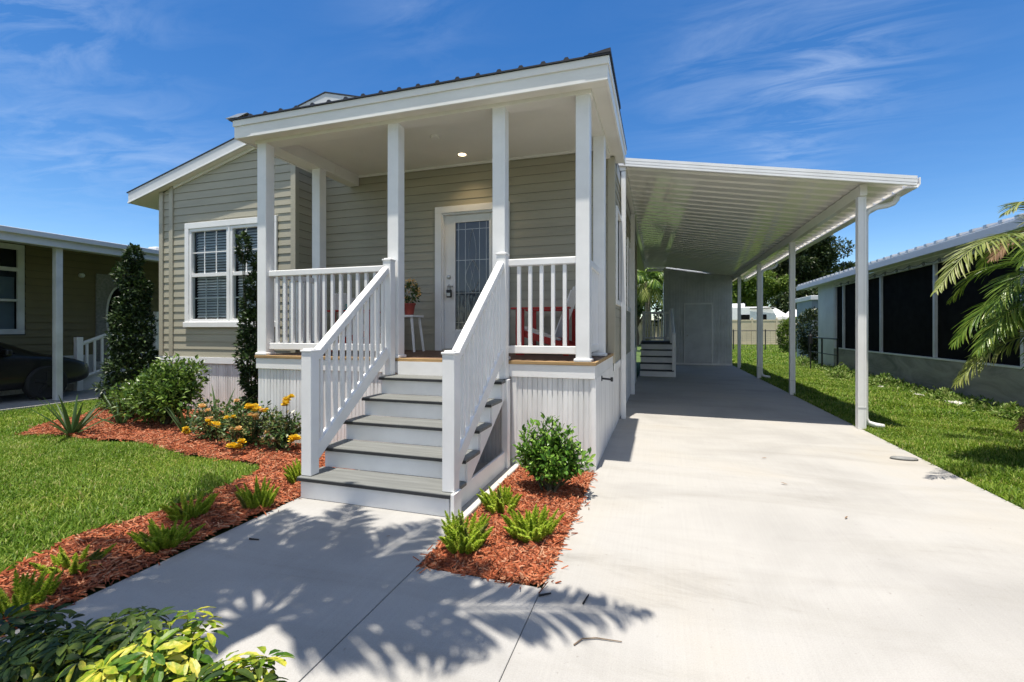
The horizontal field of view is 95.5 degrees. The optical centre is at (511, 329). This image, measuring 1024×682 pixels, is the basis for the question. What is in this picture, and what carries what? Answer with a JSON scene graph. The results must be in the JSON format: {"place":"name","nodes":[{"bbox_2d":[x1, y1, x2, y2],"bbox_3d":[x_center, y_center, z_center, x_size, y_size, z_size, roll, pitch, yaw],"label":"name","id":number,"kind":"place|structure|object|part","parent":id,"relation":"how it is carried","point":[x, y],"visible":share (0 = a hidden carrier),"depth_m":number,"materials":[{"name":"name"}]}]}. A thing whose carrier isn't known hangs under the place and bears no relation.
{"place":"outdoors","nodes":[
{"label":"outdoors","id":0,"kind":"place"},
{"bbox_2d":[0,386,120,411],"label":"neighbour driveway","id":1,"kind":"structure","parent":0,"point":[16,401],"depth_m":9.11,"materials":[{"name":"concrete"}]},
{"bbox_2d":[0,342,88,399],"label":"parked car","id":2,"kind":"object","parent":1,"relation":"on","point":[28,373],"visible":0.78,"depth_m":8.92,"materials":[{"name":"black paint"}]},
{"bbox_2d":[65,312,158,390],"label":"entry steps","id":3,"kind":"structure","parent":1,"relation":"on","point":[85,383],"depth_m":10.68,"materials":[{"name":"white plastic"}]},
{"bbox_2d":[0,463,540,681],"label":"walkway","id":4,"kind":"structure","parent":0,"point":[324,591],"depth_m":2.42,"materials":[{"name":"concrete"}]},
{"bbox_2d":[296,252,510,518],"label":"front steps","id":5,"kind":"structure","parent":4,"relation":"on","point":[464,381],"depth_m":4.13,"materials":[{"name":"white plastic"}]},
{"bbox_2d":[455,464,519,520],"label":"bed kerb","id":6,"kind":"structure","parent":4,"relation":"on","point":[472,509],"depth_m":3.88,"materials":[{"name":"concrete"}]},
{"bbox_2d":[0,331,1015,636],"bbox_3d":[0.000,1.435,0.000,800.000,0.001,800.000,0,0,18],"label":"ground","id":7,"kind":"structure","parent":0,"point":[216,533],"depth_m":3.34,"materials":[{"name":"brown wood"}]},
{"bbox_2d":[0,567,64,618],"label":"foxtail fern","id":8,"kind":"object","parent":7,"relation":"on","point":[25,589],"visible":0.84,"depth_m":2.34,"materials":[{"name":"green plant"}]},
{"bbox_2d":[0,225,192,400],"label":"neighbour house","id":9,"kind":"structure","parent":7,"relation":"on","point":[58,292],"depth_m":10.18,"materials":[{"name":"plastic"}]},
{"bbox_2d":[0,242,24,333],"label":"window","id":10,"kind":"structure","parent":9,"relation":"in","point":[7,300],"depth_m":9.86,"materials":[{"name":"white glass"}]},
{"bbox_2d":[95,274,139,360],"bbox_3d":[-9.872,-0.280,11.692,0.074,2.120,1.000,0,0,18],"label":"door","id":11,"kind":"structure","parent":9,"relation":"in","point":[105,290],"depth_m":11.36,"materials":[{"name":"grey wood"}]},
{"bbox_2d":[81,395,139,423],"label":"sword plant","id":12,"kind":"object","parent":7,"relation":"on","point":[118,419],"visible":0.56,"depth_m":6.67,"materials":[{"name":"green plant"}]},
{"bbox_2d":[0,398,259,572],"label":"grass","id":13,"kind":"structure","parent":7,"relation":"on","point":[82,477],"depth_m":4.30,"materials":[{"name":"green plant"}]},
{"bbox_2d":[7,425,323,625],"bbox_3d":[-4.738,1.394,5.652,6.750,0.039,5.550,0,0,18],"label":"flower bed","id":14,"kind":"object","parent":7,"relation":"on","point":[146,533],"visible":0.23,"depth_m":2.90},
{"bbox_2d":[29,543,116,576],"bbox_3d":[-2.525,1.333,2.690,0.301,0.157,0.283,0,0,-2],"label":"foxtail fern","id":15,"kind":"object","parent":14,"relation":"on","point":[62,559],"visible":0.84,"depth_m":2.67,"materials":[{"name":"green plant"}]},
{"bbox_2d":[30,395,128,434],"bbox_3d":[-5.776,1.116,6.127,0.916,0.580,0.938,0,0,18],"label":"sword plant","id":16,"kind":"object","parent":14,"relation":"on","point":[74,426],"visible":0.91,"depth_m":6.11,"materials":[{"name":"plant"}]},
{"bbox_2d":[88,242,158,409],"bbox_3d":[-6.723,-0.040,8.298,1.147,3.007,1.247,0,0,18],"label":"columnar shrub","id":17,"kind":"object","parent":14,"relation":"on","point":[135,314],"visible":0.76,"depth_m":8.16,"materials":[{"name":"green plant"}]},
{"bbox_2d":[96,374,153,419],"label":"bush","id":18,"kind":"object","parent":14,"relation":"on","point":[125,386],"visible":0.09,"depth_m":7.03,"materials":[{"name":"green plant"}]},
{"bbox_2d":[112,352,210,424],"bbox_3d":[-5.032,0.878,6.748,1.252,1.121,1.036,0,0,18],"label":"round bush","id":19,"kind":"object","parent":14,"relation":"on","point":[175,391],"visible":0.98,"depth_m":6.61,"materials":[{"name":"green plant"}]},
{"bbox_2d":[182,393,245,440],"bbox_3d":[-3.681,1.135,5.853,0.904,0.607,0.710,0,0,18],"label":"rose bush","id":20,"kind":"object","parent":14,"relation":"on","point":[209,419],"visible":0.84,"depth_m":5.78,"materials":[{"name":"green plant"}]},
{"bbox_2d":[210,397,281,448],"bbox_3d":[-3.153,1.127,5.513,0.796,0.623,0.825,0,0,18],"label":"rose bush","id":21,"kind":"object","parent":14,"relation":"on","point":[244,431],"visible":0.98,"depth_m":5.43,"materials":[{"name":"green plant"}]},
{"bbox_2d":[227,230,275,424],"bbox_3d":[-3.743,0.014,6.773,0.735,2.894,0.709,0,0,18],"label":"columnar shrub","id":22,"kind":"object","parent":14,"relation":"on","point":[248,349],"visible":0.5,"depth_m":6.65,"materials":[{"name":"green plant"}]},
{"bbox_2d":[258,394,300,452],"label":"rose bush","id":23,"kind":"object","parent":14,"relation":"on","point":[281,435],"visible":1,"depth_m":5.26,"materials":[{"name":"green plant"}]},
{"bbox_2d":[127,516,204,552],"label":"foxtail fern","id":24,"kind":"object","parent":7,"relation":"on","point":[157,540],"visible":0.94,"depth_m":2.91,"materials":[{"name":"green plant"}]},
{"bbox_2d":[161,401,209,430],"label":"sword plant","id":25,"kind":"object","parent":7,"relation":"on","point":[177,422],"visible":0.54,"depth_m":6.16,"materials":[{"name":"green plant"}]},
{"bbox_2d":[158,491,218,520],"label":"foxtail fern","id":26,"kind":"object","parent":7,"relation":"on","point":[178,513],"visible":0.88,"depth_m":3.39,"materials":[{"name":"green plant"}]},
{"bbox_2d":[199,387,253,414],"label":"sword plant","id":27,"kind":"object","parent":7,"relation":"on","point":[214,400],"visible":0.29,"depth_m":6.53,"materials":[{"name":"green plant"}]},
{"bbox_2d":[234,475,279,512],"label":"foxtail fern","id":28,"kind":"object","parent":7,"relation":"on","point":[262,497],"visible":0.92,"depth_m":3.57,"materials":[{"name":"green plant"}]},
{"bbox_2d":[282,459,300,484],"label":"foxtail fern","id":29,"kind":"object","parent":7,"relation":"on","point":[293,475],"visible":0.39,"depth_m":4.17,"materials":[{"name":"green plant"}]},
{"bbox_2d":[126,91,644,430],"bbox_3d":[-0.627,-1.081,13.891,8.465,5.022,14.497,0,0,18],"label":"manufactured home","id":30,"kind":"object","parent":7,"relation":"on","point":[205,204],"visible":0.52,"depth_m":7.41,"materials":[{"name":"beige plastic"}]},
{"bbox_2d":[189,226,227,321],"bbox_3d":[-5.037,-0.915,8.066,0.880,1.590,0.490,0,0,18],"label":"window","id":31,"kind":"structure","parent":30,"relation":"in","point":[208,247],"depth_m":7.96,"materials":[{"name":"white plastic"}]},
{"bbox_2d":[230,223,287,321],"bbox_3d":[-4.170,-0.915,7.790,0.880,1.590,0.490,0,0,18],"label":"window","id":32,"kind":"structure","parent":30,"relation":"in","point":[236,274],"depth_m":7.70,"materials":[{"name":"white plastic"}]},
{"bbox_2d":[445,213,491,348],"bbox_3d":[-0.592,-0.721,7.030,0.950,2.045,0.116,0,0,18],"label":"front door","id":33,"kind":"structure","parent":30,"relation":"in","point":[468,238],"depth_m":7.10,"materials":[{"name":"white plastic"}]},
{"bbox_2d":[446,284,451,297],"bbox_3d":[-0.960,-0.580,7.093,0.080,0.200,0.049,0,0,18],"label":"lock box","id":34,"kind":"object","parent":33,"relation":"attached to","point":[448,293],"visible":1,"depth_m":7.08,"materials":[{"name":"black metal"}]},
{"bbox_2d":[616,205,620,306],"bbox_3d":[1.585,-1.050,6.956,0.055,1.400,0.780,0,0,18],"label":"window","id":35,"kind":"structure","parent":30,"relation":"in","point":[618,216],"depth_m":7.19,"materials":[{"name":"white plastic"}]},
{"bbox_2d":[626,237,630,311],"bbox_3d":[2.323,-1.050,9.282,0.055,1.400,0.900,0,0,18],"label":"window","id":36,"kind":"structure","parent":30,"relation":"in","point":[628,252],"depth_m":8.88,"materials":[{"name":"white plastic"}]},
{"bbox_2d":[225,47,626,472],"bbox_3d":[-0.938,-0.598,6.230,4.685,4.075,2.490,0,0,18],"label":"front porch","id":37,"kind":"object","parent":7,"relation":"on","point":[499,119],"visible":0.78,"depth_m":5.36,"materials":[{"name":"white wood"}]},
{"bbox_2d":[327,292,380,351],"bbox_3d":[-2.228,-0.113,6.949,0.810,0.882,0.790,0,0,18],"label":"porch chair","id":38,"kind":"object","parent":37,"relation":"on","point":[344,302],"visible":0.11,"depth_m":6.84,"materials":[{"name":"white paint"}]},
{"bbox_2d":[404,315,424,351],"bbox_3d":[-1.554,0.064,6.840,0.456,0.532,0.320,0,0,18],"label":"plant stand","id":39,"kind":"object","parent":37,"relation":"on","point":[411,317],"visible":0.49,"depth_m":6.73,"materials":[{"name":"white paint"}]},
{"bbox_2d":[404,278,422,314],"bbox_3d":[-1.516,-0.479,6.828,0.415,0.551,0.384,0,0,18],"label":"flower pot","id":40,"kind":"object","parent":39,"relation":"on","point":[409,308],"visible":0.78,"depth_m":6.77,"materials":[{"name":"ceramic"}]},
{"bbox_2d":[511,285,575,355],"bbox_3d":[0.488,-0.113,6.087,0.810,0.882,0.790,0,0,18],"label":"porch chair","id":41,"kind":"object","parent":37,"relation":"on","point":[571,300],"visible":0.62,"depth_m":5.89,"materials":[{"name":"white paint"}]},
{"bbox_2d":[637,268,662,339],"bbox_3d":[8.719,-1.306,29.764,3.216,5.622,3.262,0,0,18],"label":"palm tree","id":42,"kind":"object","parent":7,"relation":"on","point":[647,288],"visible":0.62,"depth_m":29.19,"materials":[{"name":"green plant"}]},
{"bbox_2d":[637,267,662,345],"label":"broad tree","id":43,"kind":"object","parent":7,"relation":"on","point":[640,310],"visible":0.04,"depth_m":40.13,"materials":[{"name":"green plant"}]},
{"bbox_2d":[639,318,795,344],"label":"vinyl fence","id":44,"kind":"object","parent":7,"relation":"on","point":[751,324],"visible":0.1,"depth_m":40.62,"materials":[{"name":"beige plastic"}]},
{"bbox_2d":[732,304,776,319],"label":"camper trailer","id":45,"kind":"object","parent":7,"relation":"on","point":[748,313],"visible":0.28,"depth_m":46.44,"materials":[{"name":"white metal"}]},
{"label":"window","id":46,"kind":"part","parent":45,"relation":"part of","materials":[{"name":"glass"}]},
{"bbox_2d":[732,329,776,349],"bbox_3d":[16.570,0.735,30.413,7.804,1.430,0.070,0,0,18],"label":"wire fence","id":47,"kind":"object","parent":7,"relation":"on","point":[751,344],"visible":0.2,"depth_m":30.64,"materials":[{"name":"beige metal"}]},
{"bbox_2d":[732,270,796,306],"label":"broad tree","id":48,"kind":"object","parent":7,"relation":"on","point":[772,286],"visible":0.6,"depth_m":58.05,"materials":[{"name":"green plant"}]},
{"bbox_2d":[773,308,796,318],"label":"white tent","id":49,"kind":"object","parent":7,"relation":"on","point":[780,314],"visible":0.2,"depth_m":46.77,"materials":[{"name":"fabric"}]},
{"bbox_2d":[776,316,796,352],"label":"hedge bush","id":50,"kind":"object","parent":7,"relation":"on","point":[783,329],"visible":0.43,"depth_m":27.25,"materials":[{"name":"green plant"}]},
{"bbox_2d":[766,280,817,313],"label":"broad tree","id":51,"kind":"object","parent":7,"relation":"on","point":[781,302],"visible":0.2,"depth_m":53.79,"materials":[{"name":"green plant"}]},
{"bbox_2d":[788,355,815,366],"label":"weed clump","id":52,"kind":"object","parent":7,"relation":"on","point":[804,359],"visible":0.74,"depth_m":17.48,"materials":[{"name":"green plant"}]},
{"bbox_2d":[795,306,817,360],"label":"dark bush","id":53,"kind":"object","parent":7,"relation":"on","point":[809,317],"visible":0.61,"depth_m":19.63,"materials":[{"name":"green plant"}]},
{"bbox_2d":[795,295,817,358],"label":"blue shed","id":54,"kind":"structure","parent":7,"relation":"on","point":[807,302],"depth_m":21.31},
{"bbox_2d":[767,234,854,303],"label":"broad tree","id":55,"kind":"object","parent":7,"relation":"on","point":[815,261],"visible":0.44,"depth_m":59.39,"materials":[{"name":"green plant"}]},
{"bbox_2d":[809,330,812,368],"bbox_3d":[10.409,0.750,16.212,0.111,1.400,0.111,0,0,40],"label":"garden stake","id":56,"kind":"object","parent":7,"relation":"on","point":[810,339],"visible":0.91,"depth_m":16.19,"materials":[{"name":"black metal"}]},
{"bbox_2d":[808,337,838,368],"bbox_3d":[10.910,0.874,16.367,0.056,1.152,3.048,0,0,18],"label":"garden railing","id":57,"kind":"object","parent":7,"relation":"on","point":[822,353],"visible":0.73,"depth_m":16.34,"materials":[{"name":"black metal"}]},
{"bbox_2d":[825,367,852,379],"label":"weed clump","id":58,"kind":"object","parent":7,"relation":"on","point":[840,375],"visible":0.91,"depth_m":13.07,"materials":[{"name":"green plant"}]},
{"bbox_2d":[824,361,854,374],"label":"weed clump","id":59,"kind":"object","parent":7,"relation":"on","point":[844,367],"visible":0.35,"depth_m":14.09,"materials":[{"name":"green plant"}]},
{"bbox_2d":[868,372,904,386],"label":"weed clump","id":60,"kind":"object","parent":7,"relation":"on","point":[879,377],"visible":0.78,"depth_m":11.44,"materials":[{"name":"green plant"}]},
{"bbox_2d":[796,213,1023,406],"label":"screened house","id":61,"kind":"structure","parent":7,"relation":"on","point":[912,323],"depth_m":10.56,"materials":[{"name":"paint"}]},
{"bbox_2d":[836,240,1018,285],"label":"string lights","id":62,"kind":"object","parent":61,"relation":"hanging from","point":[909,267],"visible":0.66,"depth_m":10.96,"materials":[{"name":"plastic"}]},
{"bbox_2d":[800,361,1023,420],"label":"weeds","id":63,"kind":"object","parent":7,"relation":"on","point":[981,405],"visible":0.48,"depth_m":8.92,"materials":[{"name":"green plant"}]},
{"bbox_2d":[927,387,968,403],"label":"weed clump","id":64,"kind":"object","parent":7,"relation":"on","point":[944,391],"visible":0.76,"depth_m":9.06,"materials":[{"name":"green plant"}]},
{"bbox_2d":[930,201,1023,432],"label":"palm tree","id":65,"kind":"object","parent":7,"relation":"on","point":[981,349],"visible":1,"depth_m":4.76,"materials":[{"name":"green plant"}]},
{"bbox_2d":[986,401,1023,419],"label":"weed clump","id":66,"kind":"object","parent":7,"relation":"on","point":[1007,407],"visible":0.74,"depth_m":7.42,"materials":[{"name":"green plant"}]},
{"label":"planting bed","id":67,"kind":"structure","parent":7,"relation":"on","visible":0},
{"bbox_2d":[413,465,596,592],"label":"mulch","id":68,"kind":"object","parent":67,"relation":"on","point":[500,553],"visible":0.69,"depth_m":2.98,"materials":[{"name":"brown wood"}]},
{"bbox_2d":[439,509,493,553],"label":"foxtail fern","id":69,"kind":"object","parent":68,"relation":"on","point":[457,533],"visible":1,"depth_m":2.96,"materials":[{"name":"green plant"}]},
{"bbox_2d":[476,484,521,513],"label":"foxtail fern","id":70,"kind":"object","parent":68,"relation":"on","point":[498,500],"visible":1,"depth_m":3.60,"materials":[{"name":"green plant"}]},
{"bbox_2d":[501,504,564,542],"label":"foxtail fern","id":71,"kind":"object","parent":68,"relation":"on","point":[535,526],"visible":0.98,"depth_m":3.11,"materials":[{"name":"green plant"}]},
{"bbox_2d":[511,412,595,491],"bbox_3d":[0.345,1.076,3.991,0.538,0.728,0.684,0,0,-36],"label":"viburnum bush","id":72,"kind":"object","parent":68,"relation":"on","point":[547,460],"visible":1,"depth_m":3.94,"materials":[{"name":"green plant"}]},
{"bbox_2d":[0,0,1023,330],"label":"sky","id":73,"kind":"structure","parent":0,"point":[100,99],"materials":[{"name":"blue"}]},
{"bbox_2d":[500,362,1023,681],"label":"driveway","id":74,"kind":"structure","parent":0,"point":[705,544],"depth_m":2.83,"materials":[{"name":"concrete"}]},
{"bbox_2d":[573,637,621,644],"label":"twig","id":75,"kind":"object","parent":74,"relation":"on","point":[595,638],"visible":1,"depth_m":2.09,"materials":[{"name":"beige wood"}]},
{"bbox_2d":[639,308,675,376],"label":"side steps","id":76,"kind":"structure","parent":74,"relation":"on","point":[654,352],"depth_m":14.35,"materials":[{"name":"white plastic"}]},
{"bbox_2d":[663,268,731,365],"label":"utility shed","id":77,"kind":"structure","parent":74,"relation":"on","point":[700,304],"depth_m":18.11,"materials":[{"name":"white plastic"}]},
{"bbox_2d":[685,304,711,362],"bbox_3d":[7.251,0.170,18.097,0.960,2.260,0.085,0,0,18],"label":"door","id":78,"kind":"structure","parent":77,"relation":"in","point":[698,317],"depth_m":18.11,"materials":[{"name":"metal"}]},
{"bbox_2d":[618,158,920,428],"bbox_3d":[5.431,-0.648,12.771,3.890,4.104,12.858,0,0,18],"label":"carport","id":79,"kind":"object","parent":74,"relation":"on","point":[740,222],"visible":0.89,"depth_m":8.36,"materials":[{"name":"white metal"}]},
{"bbox_2d":[890,456,917,460],"bbox_3d":[4.206,1.385,4.992,0.260,0.030,0.117,0,0,18],"label":"flat stone","id":80,"kind":"object","parent":74,"relation":"on","point":[904,458],"visible":1,"depth_m":4.97,"materials":[{"name":"grey stone"}]},
{"bbox_2d":[732,344,1023,508],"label":"grass","id":81,"kind":"structure","parent":0,"point":[953,429],"depth_m":6.85,"materials":[{"name":"green plant"}]},
{"bbox_2d":[944,400,962,403],"bbox_3d":[8.276,1.362,8.715,0.197,0.065,0.430,0,0,18],"label":"rubble stone","id":82,"kind":"object","parent":81,"relation":"on","point":[956,402],"visible":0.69,"depth_m":8.61,"materials":[{"name":"stone"}]},
{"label":"border bed","id":83,"kind":"structure","parent":0,"visible":0},
{"bbox_2d":[0,602,180,681],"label":"umbrella shrub","id":84,"kind":"object","parent":83,"relation":"on","point":[47,655],"visible":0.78,"depth_m":1.40,"materials":[{"name":"green plant"}]},
{"bbox_2d":[76,606,228,681],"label":"umbrella shrub","id":85,"kind":"object","parent":83,"relation":"on","point":[159,660],"visible":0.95,"depth_m":1.24,"materials":[{"name":"green plant"}]},
{"bbox_2d":[186,646,294,681],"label":"umbrella shrub","id":86,"kind":"object","parent":83,"relation":"on","point":[241,672],"visible":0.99,"depth_m":1.22,"materials":[{"name":"green plant"}]}
]}

